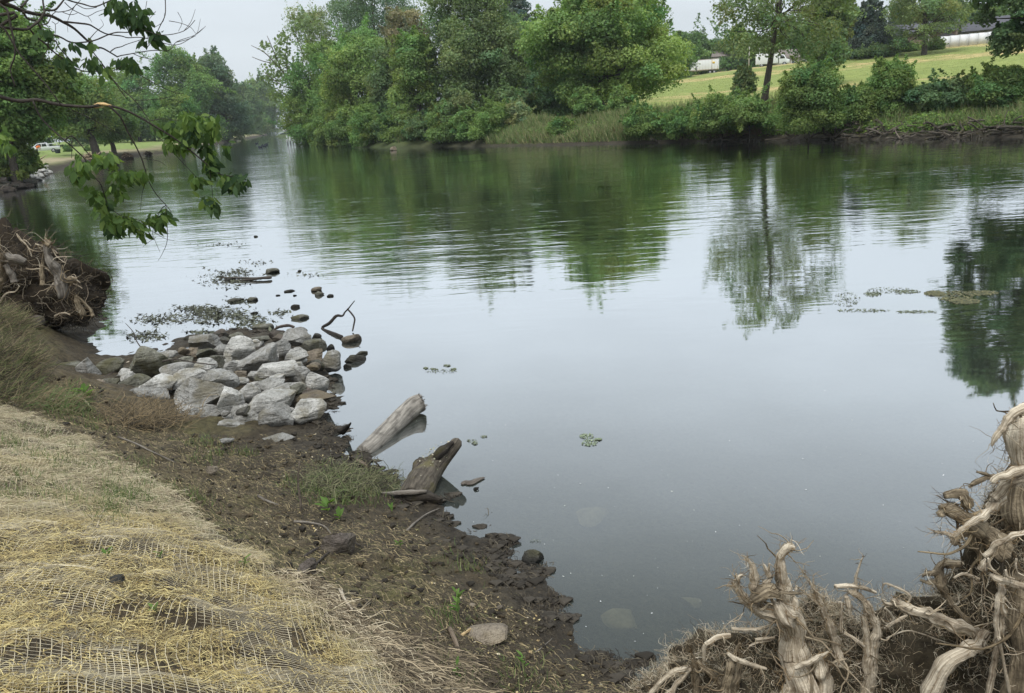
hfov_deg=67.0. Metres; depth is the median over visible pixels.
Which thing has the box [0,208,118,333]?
root wad
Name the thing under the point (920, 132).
driftwood branch
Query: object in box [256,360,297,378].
riprap boulder
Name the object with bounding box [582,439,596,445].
algae clump
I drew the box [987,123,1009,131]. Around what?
driftwood branch
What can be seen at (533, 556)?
bank stone
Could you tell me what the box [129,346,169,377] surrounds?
riprap boulder
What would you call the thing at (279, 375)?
riprap boulder
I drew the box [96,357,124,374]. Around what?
riprap boulder
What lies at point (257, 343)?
gap stone
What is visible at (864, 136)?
driftwood branch
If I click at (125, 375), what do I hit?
gap stone
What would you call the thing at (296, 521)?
stick
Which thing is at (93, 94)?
park tree
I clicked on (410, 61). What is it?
bank tree
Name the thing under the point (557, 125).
bank shrub
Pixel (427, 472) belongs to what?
drift log
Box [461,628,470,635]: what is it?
stick
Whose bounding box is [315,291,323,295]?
shallows stone
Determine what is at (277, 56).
tree
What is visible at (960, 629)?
root wad
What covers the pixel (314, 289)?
shallows stone
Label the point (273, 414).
riprap boulder
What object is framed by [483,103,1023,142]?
nettle patch
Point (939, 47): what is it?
yard bush
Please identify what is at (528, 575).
shore wrack
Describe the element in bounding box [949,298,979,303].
algae clump
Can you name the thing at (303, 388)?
gap stone
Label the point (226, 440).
bank stone
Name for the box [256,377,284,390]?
riprap boulder
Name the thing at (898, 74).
bank shrub
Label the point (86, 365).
riprap boulder
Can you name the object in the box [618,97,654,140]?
bank shrub
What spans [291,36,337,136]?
bank tree
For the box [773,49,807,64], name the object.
house
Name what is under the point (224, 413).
gap stone
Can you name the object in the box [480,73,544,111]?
bush
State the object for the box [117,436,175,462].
stick
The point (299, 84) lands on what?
bank willow
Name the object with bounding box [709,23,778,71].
tree
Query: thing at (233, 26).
sky
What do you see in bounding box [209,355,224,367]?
riprap boulder
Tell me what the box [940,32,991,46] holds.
white fence
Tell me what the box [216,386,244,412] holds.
riprap boulder
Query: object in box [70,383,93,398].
seedling
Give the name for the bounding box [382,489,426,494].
broken plank
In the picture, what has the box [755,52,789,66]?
box truck
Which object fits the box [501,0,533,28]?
conifer
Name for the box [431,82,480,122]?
bank willow
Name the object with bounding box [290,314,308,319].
shallows stone
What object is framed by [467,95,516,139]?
bank shrub
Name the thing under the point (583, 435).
algae clump
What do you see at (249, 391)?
riprap boulder
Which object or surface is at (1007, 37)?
overhanging tree
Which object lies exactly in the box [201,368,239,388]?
riprap boulder
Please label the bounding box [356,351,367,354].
shallows stone
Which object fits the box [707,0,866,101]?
lone tree
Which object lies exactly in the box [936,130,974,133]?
driftwood branch
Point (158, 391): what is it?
riprap boulder
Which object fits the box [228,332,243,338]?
riprap boulder
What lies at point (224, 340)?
gap stone
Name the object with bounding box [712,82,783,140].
bank shrub
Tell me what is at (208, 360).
riprap boulder
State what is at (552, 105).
bush
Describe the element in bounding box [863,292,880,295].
algae clump
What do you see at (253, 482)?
mud litter
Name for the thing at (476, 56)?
bank tree
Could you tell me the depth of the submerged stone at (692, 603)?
5.43 m
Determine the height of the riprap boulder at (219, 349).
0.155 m
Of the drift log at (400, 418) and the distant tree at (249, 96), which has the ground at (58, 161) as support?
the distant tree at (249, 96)
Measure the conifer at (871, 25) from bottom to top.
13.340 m
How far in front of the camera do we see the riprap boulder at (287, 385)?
9.34 m
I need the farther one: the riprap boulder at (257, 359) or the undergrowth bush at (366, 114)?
the undergrowth bush at (366, 114)
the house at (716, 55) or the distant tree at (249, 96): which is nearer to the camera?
the house at (716, 55)
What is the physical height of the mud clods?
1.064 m
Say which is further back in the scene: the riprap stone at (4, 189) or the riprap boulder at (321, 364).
the riprap stone at (4, 189)
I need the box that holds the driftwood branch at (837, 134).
[821,128,852,138]
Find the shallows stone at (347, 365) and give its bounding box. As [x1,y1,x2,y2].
[343,364,351,367]
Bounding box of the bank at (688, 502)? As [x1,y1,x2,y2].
[0,310,1010,692]
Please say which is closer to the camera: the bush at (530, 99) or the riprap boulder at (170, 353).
the riprap boulder at (170, 353)
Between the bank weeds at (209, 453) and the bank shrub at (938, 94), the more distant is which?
the bank shrub at (938, 94)
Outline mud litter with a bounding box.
[0,373,640,692]
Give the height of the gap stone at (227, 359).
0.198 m
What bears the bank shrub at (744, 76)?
on the ground at (58, 161)
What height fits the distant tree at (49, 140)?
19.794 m
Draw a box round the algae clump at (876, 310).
[839,308,884,311]
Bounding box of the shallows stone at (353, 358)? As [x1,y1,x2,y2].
[345,355,365,362]
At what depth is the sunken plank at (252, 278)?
17.70 m
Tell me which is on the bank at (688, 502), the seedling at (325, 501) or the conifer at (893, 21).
the seedling at (325, 501)
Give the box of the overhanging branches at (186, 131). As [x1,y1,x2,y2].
[0,0,251,258]
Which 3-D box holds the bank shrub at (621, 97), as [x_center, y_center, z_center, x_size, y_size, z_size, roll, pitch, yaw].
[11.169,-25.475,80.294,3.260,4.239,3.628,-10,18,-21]
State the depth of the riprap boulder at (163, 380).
9.24 m
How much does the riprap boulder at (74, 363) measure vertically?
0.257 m
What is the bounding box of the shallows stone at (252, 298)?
[247,297,257,300]
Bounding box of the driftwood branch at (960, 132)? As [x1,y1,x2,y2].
[957,120,963,138]
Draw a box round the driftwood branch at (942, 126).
[936,122,954,129]
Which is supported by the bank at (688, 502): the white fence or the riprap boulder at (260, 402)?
the riprap boulder at (260, 402)
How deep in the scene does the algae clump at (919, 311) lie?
12.00 m
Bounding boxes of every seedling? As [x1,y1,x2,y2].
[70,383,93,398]
[101,546,112,555]
[147,602,157,611]
[315,496,334,513]
[334,506,343,518]
[448,587,464,621]
[451,656,460,675]
[516,650,528,670]
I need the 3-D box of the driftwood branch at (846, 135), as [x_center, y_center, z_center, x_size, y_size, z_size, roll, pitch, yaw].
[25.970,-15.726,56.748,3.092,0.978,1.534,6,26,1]
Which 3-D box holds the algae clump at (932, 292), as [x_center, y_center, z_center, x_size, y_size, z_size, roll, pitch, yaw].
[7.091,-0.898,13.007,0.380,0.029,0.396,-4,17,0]
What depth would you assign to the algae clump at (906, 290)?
13.23 m
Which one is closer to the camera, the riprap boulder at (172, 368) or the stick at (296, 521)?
the stick at (296, 521)
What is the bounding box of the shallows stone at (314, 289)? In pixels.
[311,287,321,291]
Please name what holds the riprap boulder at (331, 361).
on the bank at (688, 502)
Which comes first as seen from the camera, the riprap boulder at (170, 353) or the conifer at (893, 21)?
the riprap boulder at (170, 353)
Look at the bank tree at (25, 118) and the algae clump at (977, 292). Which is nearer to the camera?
the algae clump at (977, 292)
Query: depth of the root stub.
6.85 m
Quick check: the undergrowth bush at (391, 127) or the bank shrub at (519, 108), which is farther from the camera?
the undergrowth bush at (391, 127)
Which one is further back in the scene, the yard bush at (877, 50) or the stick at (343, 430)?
the yard bush at (877, 50)
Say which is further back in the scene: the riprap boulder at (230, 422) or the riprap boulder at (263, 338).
the riprap boulder at (263, 338)
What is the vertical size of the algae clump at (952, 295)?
0.030 m
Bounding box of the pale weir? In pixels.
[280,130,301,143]
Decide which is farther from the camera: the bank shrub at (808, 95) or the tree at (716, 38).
the tree at (716, 38)
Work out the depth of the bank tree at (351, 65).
118.89 m
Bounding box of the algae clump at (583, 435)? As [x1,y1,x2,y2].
[580,433,592,438]
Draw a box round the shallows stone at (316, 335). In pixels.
[312,333,321,338]
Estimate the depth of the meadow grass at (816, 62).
124.35 m
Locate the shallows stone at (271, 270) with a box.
[265,268,279,273]
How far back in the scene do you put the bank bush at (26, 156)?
60.05 m
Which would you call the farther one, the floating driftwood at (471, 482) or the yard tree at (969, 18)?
the yard tree at (969, 18)
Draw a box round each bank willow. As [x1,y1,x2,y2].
[267,45,320,143]
[313,84,356,139]
[370,99,413,139]
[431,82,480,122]
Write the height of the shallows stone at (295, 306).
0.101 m
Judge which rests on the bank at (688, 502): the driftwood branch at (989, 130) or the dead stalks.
the dead stalks
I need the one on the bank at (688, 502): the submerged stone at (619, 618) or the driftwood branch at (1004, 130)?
the submerged stone at (619, 618)
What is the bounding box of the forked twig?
[321,300,355,337]
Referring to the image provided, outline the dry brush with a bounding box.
[0,293,64,410]
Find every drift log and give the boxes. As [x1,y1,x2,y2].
[356,393,427,453]
[400,438,461,492]
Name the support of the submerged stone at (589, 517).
on the bank at (688, 502)
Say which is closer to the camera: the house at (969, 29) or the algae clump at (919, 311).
the algae clump at (919, 311)
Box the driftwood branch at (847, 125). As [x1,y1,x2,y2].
[841,124,862,126]
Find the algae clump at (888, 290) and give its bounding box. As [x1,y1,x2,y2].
[867,287,908,293]
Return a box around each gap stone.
[120,372,134,380]
[178,347,189,354]
[184,347,198,359]
[213,332,229,336]
[219,336,229,344]
[220,410,230,416]
[222,356,233,368]
[235,405,249,416]
[253,339,261,346]
[254,375,264,380]
[269,330,284,338]
[272,333,282,341]
[290,385,301,394]
[293,383,305,395]
[306,362,318,370]
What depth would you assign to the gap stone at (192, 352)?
11.34 m
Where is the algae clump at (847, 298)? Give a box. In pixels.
[833,292,859,305]
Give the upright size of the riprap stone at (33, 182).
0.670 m
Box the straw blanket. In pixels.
[0,400,464,692]
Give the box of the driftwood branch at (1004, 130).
[1003,128,1023,131]
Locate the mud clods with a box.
[5,375,642,692]
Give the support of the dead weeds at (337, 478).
on the bank at (688, 502)
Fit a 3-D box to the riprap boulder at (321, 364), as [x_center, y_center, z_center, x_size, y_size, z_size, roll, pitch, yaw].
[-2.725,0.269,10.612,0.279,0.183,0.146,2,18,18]
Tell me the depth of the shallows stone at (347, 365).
10.94 m
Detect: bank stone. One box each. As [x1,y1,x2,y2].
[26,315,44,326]
[105,574,124,584]
[206,466,217,474]
[220,438,233,443]
[262,432,294,441]
[297,558,315,574]
[321,532,355,554]
[467,623,507,645]
[521,549,543,565]
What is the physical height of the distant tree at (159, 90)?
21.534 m
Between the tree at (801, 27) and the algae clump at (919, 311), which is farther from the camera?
the tree at (801, 27)
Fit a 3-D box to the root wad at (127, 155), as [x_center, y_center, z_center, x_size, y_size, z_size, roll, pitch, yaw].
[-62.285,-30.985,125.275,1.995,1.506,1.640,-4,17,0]
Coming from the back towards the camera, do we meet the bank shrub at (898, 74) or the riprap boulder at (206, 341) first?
the bank shrub at (898, 74)
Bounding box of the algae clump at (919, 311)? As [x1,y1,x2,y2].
[896,310,931,312]
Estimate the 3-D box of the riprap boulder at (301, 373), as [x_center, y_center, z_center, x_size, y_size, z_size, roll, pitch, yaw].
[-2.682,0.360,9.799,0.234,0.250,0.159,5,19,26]
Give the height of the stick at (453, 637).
0.110 m
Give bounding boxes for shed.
[940,32,954,35]
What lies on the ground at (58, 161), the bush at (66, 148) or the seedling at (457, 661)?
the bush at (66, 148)
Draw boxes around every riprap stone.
[0,185,7,191]
[2,185,15,191]
[17,183,25,188]
[23,181,36,185]
[25,182,33,187]
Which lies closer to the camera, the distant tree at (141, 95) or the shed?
the shed
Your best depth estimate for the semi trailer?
211.19 m
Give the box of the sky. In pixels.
[10,0,1015,141]
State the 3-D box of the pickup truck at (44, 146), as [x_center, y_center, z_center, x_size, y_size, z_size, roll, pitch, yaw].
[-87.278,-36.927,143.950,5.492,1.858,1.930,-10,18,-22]
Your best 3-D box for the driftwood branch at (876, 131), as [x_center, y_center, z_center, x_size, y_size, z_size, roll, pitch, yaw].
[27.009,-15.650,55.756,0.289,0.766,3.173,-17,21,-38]
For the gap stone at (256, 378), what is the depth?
9.75 m
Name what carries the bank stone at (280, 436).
on the bank at (688, 502)
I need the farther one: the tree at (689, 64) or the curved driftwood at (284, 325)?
the tree at (689, 64)
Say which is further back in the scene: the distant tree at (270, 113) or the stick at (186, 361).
the distant tree at (270, 113)
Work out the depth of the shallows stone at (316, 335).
12.55 m
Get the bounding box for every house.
[711,51,733,71]
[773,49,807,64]
[891,19,960,44]
[958,15,1009,34]
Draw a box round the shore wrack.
[226,327,661,692]
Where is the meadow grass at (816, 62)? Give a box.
[607,44,1022,105]
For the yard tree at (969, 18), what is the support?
on the ground at (58, 161)
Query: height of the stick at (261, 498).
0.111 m
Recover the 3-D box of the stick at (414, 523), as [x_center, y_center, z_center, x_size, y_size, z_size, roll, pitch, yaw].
[-0.756,1.444,6.499,0.052,0.153,0.624,2,18,18]
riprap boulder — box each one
[60,361,80,365]
[75,357,101,374]
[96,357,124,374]
[103,377,120,383]
[117,368,132,375]
[118,373,150,386]
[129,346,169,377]
[129,387,169,399]
[139,373,177,388]
[159,362,193,374]
[160,350,178,357]
[172,368,206,389]
[173,356,192,362]
[174,377,225,406]
[176,404,219,417]
[188,333,222,348]
[194,357,217,370]
[196,348,215,359]
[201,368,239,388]
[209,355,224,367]
[214,329,226,336]
[214,344,226,354]
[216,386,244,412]
[217,419,244,426]
[223,335,255,359]
[223,360,240,371]
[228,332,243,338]
[229,403,258,422]
[233,371,246,376]
[237,342,277,372]
[239,377,248,385]
[239,383,261,403]
[247,371,256,380]
[249,389,296,411]
[251,336,269,342]
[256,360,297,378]
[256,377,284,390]
[258,402,293,426]
[262,382,292,392]
[269,373,284,378]
[275,340,290,358]
[281,327,311,345]
[285,347,308,361]
[290,366,310,383]
[290,398,326,424]
[293,389,335,406]
[302,339,326,351]
[305,359,324,371]
[305,372,328,391]
[307,348,322,361]
[322,350,340,371]
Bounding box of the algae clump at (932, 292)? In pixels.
[924,290,943,295]
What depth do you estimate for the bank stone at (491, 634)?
4.70 m
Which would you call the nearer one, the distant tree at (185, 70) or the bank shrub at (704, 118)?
the bank shrub at (704, 118)
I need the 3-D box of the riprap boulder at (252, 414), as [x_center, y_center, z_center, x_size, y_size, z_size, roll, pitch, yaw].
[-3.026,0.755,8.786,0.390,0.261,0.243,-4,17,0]
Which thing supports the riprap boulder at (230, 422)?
on the bank at (688, 502)
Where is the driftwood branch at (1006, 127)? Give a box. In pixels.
[999,126,1023,128]
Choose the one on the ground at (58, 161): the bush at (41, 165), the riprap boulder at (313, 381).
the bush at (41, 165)
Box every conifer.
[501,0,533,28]
[846,0,896,58]
[885,0,931,24]
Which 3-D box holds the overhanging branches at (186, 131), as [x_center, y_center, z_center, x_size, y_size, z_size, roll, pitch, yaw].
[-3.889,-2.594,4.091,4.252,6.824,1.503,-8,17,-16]
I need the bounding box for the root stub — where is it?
[389,489,442,502]
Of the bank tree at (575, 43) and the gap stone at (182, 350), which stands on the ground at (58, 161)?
the bank tree at (575, 43)
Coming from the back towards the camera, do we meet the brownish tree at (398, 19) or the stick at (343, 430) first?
the brownish tree at (398, 19)
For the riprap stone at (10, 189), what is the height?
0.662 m
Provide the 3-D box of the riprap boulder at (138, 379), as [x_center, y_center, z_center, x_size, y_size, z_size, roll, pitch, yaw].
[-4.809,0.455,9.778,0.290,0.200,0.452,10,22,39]
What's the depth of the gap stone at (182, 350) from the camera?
11.26 m
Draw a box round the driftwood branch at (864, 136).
[851,126,882,137]
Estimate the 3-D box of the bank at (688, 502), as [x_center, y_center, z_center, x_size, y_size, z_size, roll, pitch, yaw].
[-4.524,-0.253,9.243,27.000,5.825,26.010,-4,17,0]
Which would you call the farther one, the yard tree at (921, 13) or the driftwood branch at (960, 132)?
the yard tree at (921, 13)
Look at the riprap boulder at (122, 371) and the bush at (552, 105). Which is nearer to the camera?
the riprap boulder at (122, 371)
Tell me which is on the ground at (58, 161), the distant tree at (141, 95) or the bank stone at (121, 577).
the distant tree at (141, 95)
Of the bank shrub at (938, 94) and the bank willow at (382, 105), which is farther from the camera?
the bank willow at (382, 105)
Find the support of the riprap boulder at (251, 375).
on the gap stone
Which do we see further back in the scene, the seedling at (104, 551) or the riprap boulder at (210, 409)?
the riprap boulder at (210, 409)
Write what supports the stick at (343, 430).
on the bank at (688, 502)
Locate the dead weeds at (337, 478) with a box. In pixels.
[0,367,405,504]
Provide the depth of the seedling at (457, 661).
4.12 m
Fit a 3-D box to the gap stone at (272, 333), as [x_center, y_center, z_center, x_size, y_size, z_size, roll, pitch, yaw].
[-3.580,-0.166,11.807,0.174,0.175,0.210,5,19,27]
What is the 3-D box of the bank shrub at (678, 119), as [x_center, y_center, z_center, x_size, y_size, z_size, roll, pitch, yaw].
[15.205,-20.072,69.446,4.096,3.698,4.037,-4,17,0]
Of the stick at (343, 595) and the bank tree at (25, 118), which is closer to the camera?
the stick at (343, 595)
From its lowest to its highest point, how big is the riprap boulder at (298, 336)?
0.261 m
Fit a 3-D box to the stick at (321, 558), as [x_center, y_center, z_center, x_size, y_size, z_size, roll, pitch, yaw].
[-1.278,1.467,5.501,0.129,0.194,0.591,2,18,19]
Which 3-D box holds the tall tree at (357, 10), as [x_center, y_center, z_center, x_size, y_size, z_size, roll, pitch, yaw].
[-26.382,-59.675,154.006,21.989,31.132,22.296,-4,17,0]
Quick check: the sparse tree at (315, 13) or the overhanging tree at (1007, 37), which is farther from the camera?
the sparse tree at (315, 13)
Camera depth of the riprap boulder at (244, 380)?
9.72 m
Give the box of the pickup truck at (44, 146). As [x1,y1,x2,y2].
[33,143,60,151]
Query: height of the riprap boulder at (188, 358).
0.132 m
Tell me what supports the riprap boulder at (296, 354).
on the gap stone
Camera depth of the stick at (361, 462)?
7.59 m
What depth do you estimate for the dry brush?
8.06 m
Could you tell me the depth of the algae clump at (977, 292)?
12.85 m
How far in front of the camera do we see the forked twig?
13.07 m
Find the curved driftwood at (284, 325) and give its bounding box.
[273,324,294,329]
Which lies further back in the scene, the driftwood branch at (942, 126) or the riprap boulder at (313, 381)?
the driftwood branch at (942, 126)
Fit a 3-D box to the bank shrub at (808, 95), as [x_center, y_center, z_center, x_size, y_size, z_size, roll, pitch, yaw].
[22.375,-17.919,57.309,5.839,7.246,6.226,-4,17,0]
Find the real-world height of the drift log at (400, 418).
0.369 m
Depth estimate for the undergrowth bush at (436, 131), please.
92.86 m
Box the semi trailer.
[685,58,718,72]
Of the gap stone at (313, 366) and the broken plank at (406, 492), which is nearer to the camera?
the broken plank at (406, 492)
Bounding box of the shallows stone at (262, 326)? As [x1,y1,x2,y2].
[251,323,273,329]
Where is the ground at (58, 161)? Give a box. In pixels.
[0,43,1023,192]
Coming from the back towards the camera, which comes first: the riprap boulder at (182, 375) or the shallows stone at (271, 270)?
the shallows stone at (271, 270)
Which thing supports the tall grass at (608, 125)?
on the ground at (58, 161)
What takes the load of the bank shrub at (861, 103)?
on the ground at (58, 161)
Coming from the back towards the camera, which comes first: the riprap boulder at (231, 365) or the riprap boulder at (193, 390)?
the riprap boulder at (231, 365)
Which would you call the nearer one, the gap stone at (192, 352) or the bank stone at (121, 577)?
the bank stone at (121, 577)
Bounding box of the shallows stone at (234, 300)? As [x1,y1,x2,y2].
[227,298,243,302]
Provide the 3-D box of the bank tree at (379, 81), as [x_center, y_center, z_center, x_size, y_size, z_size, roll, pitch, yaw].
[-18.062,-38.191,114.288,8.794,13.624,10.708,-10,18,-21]
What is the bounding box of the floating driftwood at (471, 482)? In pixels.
[461,477,484,484]
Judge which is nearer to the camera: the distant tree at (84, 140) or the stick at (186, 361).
the stick at (186, 361)
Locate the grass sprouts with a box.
[0,418,189,523]
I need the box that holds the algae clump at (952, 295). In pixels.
[934,290,973,300]
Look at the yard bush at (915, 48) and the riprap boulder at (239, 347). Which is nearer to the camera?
the riprap boulder at (239, 347)
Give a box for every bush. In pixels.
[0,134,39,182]
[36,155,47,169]
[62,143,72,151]
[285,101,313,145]
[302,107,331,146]
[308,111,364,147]
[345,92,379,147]
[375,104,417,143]
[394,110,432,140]
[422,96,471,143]
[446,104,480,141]
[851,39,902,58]
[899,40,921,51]
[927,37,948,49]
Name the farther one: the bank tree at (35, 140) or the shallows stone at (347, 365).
the bank tree at (35, 140)
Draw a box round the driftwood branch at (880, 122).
[875,119,885,131]
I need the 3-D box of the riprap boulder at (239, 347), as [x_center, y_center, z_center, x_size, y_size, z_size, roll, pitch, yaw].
[-3.835,0.043,10.848,0.450,0.376,0.310,-4,17,0]
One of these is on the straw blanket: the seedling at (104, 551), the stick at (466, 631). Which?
the seedling at (104, 551)
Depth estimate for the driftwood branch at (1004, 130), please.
49.68 m
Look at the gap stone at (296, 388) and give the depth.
9.33 m
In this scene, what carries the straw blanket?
on the bank at (688, 502)
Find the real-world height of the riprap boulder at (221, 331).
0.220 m
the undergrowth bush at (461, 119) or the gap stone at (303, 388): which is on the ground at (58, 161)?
the undergrowth bush at (461, 119)
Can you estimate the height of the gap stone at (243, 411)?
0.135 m
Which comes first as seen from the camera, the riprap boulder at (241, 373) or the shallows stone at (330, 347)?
the riprap boulder at (241, 373)
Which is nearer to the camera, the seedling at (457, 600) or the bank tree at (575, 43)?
the seedling at (457, 600)
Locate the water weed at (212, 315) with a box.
[109,241,317,341]
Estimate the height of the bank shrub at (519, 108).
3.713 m
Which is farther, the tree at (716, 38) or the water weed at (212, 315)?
the tree at (716, 38)
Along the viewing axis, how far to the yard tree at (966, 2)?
160.95 m
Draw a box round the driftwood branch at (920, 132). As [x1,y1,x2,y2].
[910,130,935,134]
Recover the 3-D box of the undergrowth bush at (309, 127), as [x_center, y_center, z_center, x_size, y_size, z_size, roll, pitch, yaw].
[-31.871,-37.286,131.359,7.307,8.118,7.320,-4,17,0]
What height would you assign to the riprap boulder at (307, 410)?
0.286 m
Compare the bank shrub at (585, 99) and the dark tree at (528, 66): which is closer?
the bank shrub at (585, 99)
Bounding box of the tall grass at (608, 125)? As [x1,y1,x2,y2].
[364,76,1023,143]
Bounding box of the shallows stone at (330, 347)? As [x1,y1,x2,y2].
[326,344,334,349]
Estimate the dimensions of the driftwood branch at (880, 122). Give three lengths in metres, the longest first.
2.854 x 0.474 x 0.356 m
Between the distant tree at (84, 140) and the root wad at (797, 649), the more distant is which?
the distant tree at (84, 140)
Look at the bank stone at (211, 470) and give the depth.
6.62 m
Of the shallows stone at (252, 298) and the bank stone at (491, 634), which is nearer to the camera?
the bank stone at (491, 634)
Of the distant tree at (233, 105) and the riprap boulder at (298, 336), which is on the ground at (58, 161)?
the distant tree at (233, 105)
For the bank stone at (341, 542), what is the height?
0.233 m
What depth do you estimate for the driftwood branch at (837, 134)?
58.42 m
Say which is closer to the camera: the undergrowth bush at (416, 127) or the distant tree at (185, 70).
the undergrowth bush at (416, 127)
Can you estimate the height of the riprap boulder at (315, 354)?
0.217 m
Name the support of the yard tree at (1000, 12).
on the ground at (58, 161)
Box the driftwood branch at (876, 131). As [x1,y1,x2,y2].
[865,124,907,134]
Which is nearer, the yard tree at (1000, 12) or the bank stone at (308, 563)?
the bank stone at (308, 563)
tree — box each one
[0,0,85,182]
[19,130,51,145]
[28,132,84,146]
[48,61,126,154]
[69,134,98,143]
[80,96,145,153]
[104,57,164,142]
[126,85,162,141]
[135,44,237,140]
[143,83,205,139]
[195,45,256,140]
[211,79,268,134]
[234,68,288,133]
[251,4,323,116]
[281,0,340,62]
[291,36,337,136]
[316,12,399,138]
[323,0,432,61]
[356,38,423,113]
[377,25,443,116]
[378,3,435,48]
[416,0,532,111]
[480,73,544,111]
[513,0,695,110]
[513,23,539,87]
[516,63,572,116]
[662,18,702,79]
[673,13,714,75]
[705,24,725,48]
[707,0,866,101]
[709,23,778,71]
[762,9,812,48]
[798,0,859,69]
[867,0,976,54]
[928,0,974,32]
[960,0,984,31]
[969,0,1023,58]
[988,2,1008,15]
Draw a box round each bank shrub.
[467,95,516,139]
[504,95,535,125]
[545,113,577,136]
[566,84,604,115]
[603,79,636,111]
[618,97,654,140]
[635,102,667,138]
[657,101,700,139]
[684,84,757,141]
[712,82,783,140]
[730,62,758,95]
[762,54,849,141]
[831,80,906,128]
[863,53,918,117]
[901,68,970,112]
[961,56,1023,110]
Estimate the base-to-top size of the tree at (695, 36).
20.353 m
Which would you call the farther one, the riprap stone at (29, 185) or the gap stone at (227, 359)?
the riprap stone at (29, 185)
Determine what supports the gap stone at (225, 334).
on the bank at (688, 502)
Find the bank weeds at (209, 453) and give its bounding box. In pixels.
[10,386,567,692]
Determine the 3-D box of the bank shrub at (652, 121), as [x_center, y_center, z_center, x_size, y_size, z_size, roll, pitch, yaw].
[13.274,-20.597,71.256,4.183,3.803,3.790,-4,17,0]
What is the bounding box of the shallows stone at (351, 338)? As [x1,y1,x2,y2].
[341,334,361,342]
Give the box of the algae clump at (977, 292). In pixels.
[961,290,998,294]
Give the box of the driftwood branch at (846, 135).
[843,125,875,136]
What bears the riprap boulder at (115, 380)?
on the bank at (688, 502)
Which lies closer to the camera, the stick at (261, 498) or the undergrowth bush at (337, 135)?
the stick at (261, 498)
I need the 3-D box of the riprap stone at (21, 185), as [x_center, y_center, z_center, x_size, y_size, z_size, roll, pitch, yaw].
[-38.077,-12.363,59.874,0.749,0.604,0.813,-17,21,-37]
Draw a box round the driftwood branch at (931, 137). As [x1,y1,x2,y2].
[924,133,950,139]
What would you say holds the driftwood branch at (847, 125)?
on the ground at (58, 161)
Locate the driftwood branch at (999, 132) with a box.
[989,121,1021,134]
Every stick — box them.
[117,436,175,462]
[162,358,214,364]
[257,494,278,504]
[294,520,330,533]
[297,461,302,510]
[302,546,320,557]
[316,543,360,564]
[336,422,350,434]
[339,588,352,609]
[356,458,367,467]
[406,508,438,531]
[447,626,460,681]
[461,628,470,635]
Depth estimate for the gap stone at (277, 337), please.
11.60 m
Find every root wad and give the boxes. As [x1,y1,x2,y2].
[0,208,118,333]
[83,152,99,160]
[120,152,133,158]
[611,526,869,692]
[826,394,1023,692]
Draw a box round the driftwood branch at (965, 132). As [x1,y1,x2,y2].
[953,128,981,136]
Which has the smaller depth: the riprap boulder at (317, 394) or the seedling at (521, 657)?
the seedling at (521, 657)
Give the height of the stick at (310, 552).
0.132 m
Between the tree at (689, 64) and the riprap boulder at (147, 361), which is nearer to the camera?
the riprap boulder at (147, 361)
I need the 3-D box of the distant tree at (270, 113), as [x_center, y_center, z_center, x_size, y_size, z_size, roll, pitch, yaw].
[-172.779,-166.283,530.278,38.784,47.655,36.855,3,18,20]
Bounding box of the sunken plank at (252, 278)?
[221,276,271,280]
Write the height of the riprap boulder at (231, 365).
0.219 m
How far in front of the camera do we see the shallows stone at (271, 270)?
18.49 m
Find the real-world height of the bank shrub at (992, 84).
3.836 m
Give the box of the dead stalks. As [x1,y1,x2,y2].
[341,599,505,692]
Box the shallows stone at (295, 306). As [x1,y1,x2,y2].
[290,304,299,307]
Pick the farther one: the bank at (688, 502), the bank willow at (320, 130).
the bank willow at (320, 130)
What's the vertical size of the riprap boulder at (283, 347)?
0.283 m
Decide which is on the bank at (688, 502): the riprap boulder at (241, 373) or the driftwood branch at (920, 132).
the riprap boulder at (241, 373)
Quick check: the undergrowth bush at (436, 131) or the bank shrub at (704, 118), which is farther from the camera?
the undergrowth bush at (436, 131)
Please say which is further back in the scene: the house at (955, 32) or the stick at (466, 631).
the house at (955, 32)
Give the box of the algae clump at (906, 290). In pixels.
[896,289,919,292]
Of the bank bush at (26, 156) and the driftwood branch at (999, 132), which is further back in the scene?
the bank bush at (26, 156)
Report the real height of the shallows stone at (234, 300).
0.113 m
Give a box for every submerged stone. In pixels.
[576,507,608,527]
[601,608,637,628]
[680,597,701,608]
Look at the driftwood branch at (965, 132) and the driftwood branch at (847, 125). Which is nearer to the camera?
the driftwood branch at (965, 132)
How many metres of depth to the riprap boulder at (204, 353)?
11.10 m
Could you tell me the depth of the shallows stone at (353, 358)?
11.20 m
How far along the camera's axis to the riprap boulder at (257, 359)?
10.22 m
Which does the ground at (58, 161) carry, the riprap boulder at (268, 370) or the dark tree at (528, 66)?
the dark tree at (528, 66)
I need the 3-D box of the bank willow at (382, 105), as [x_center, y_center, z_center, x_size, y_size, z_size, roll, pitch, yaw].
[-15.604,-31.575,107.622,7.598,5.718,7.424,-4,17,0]

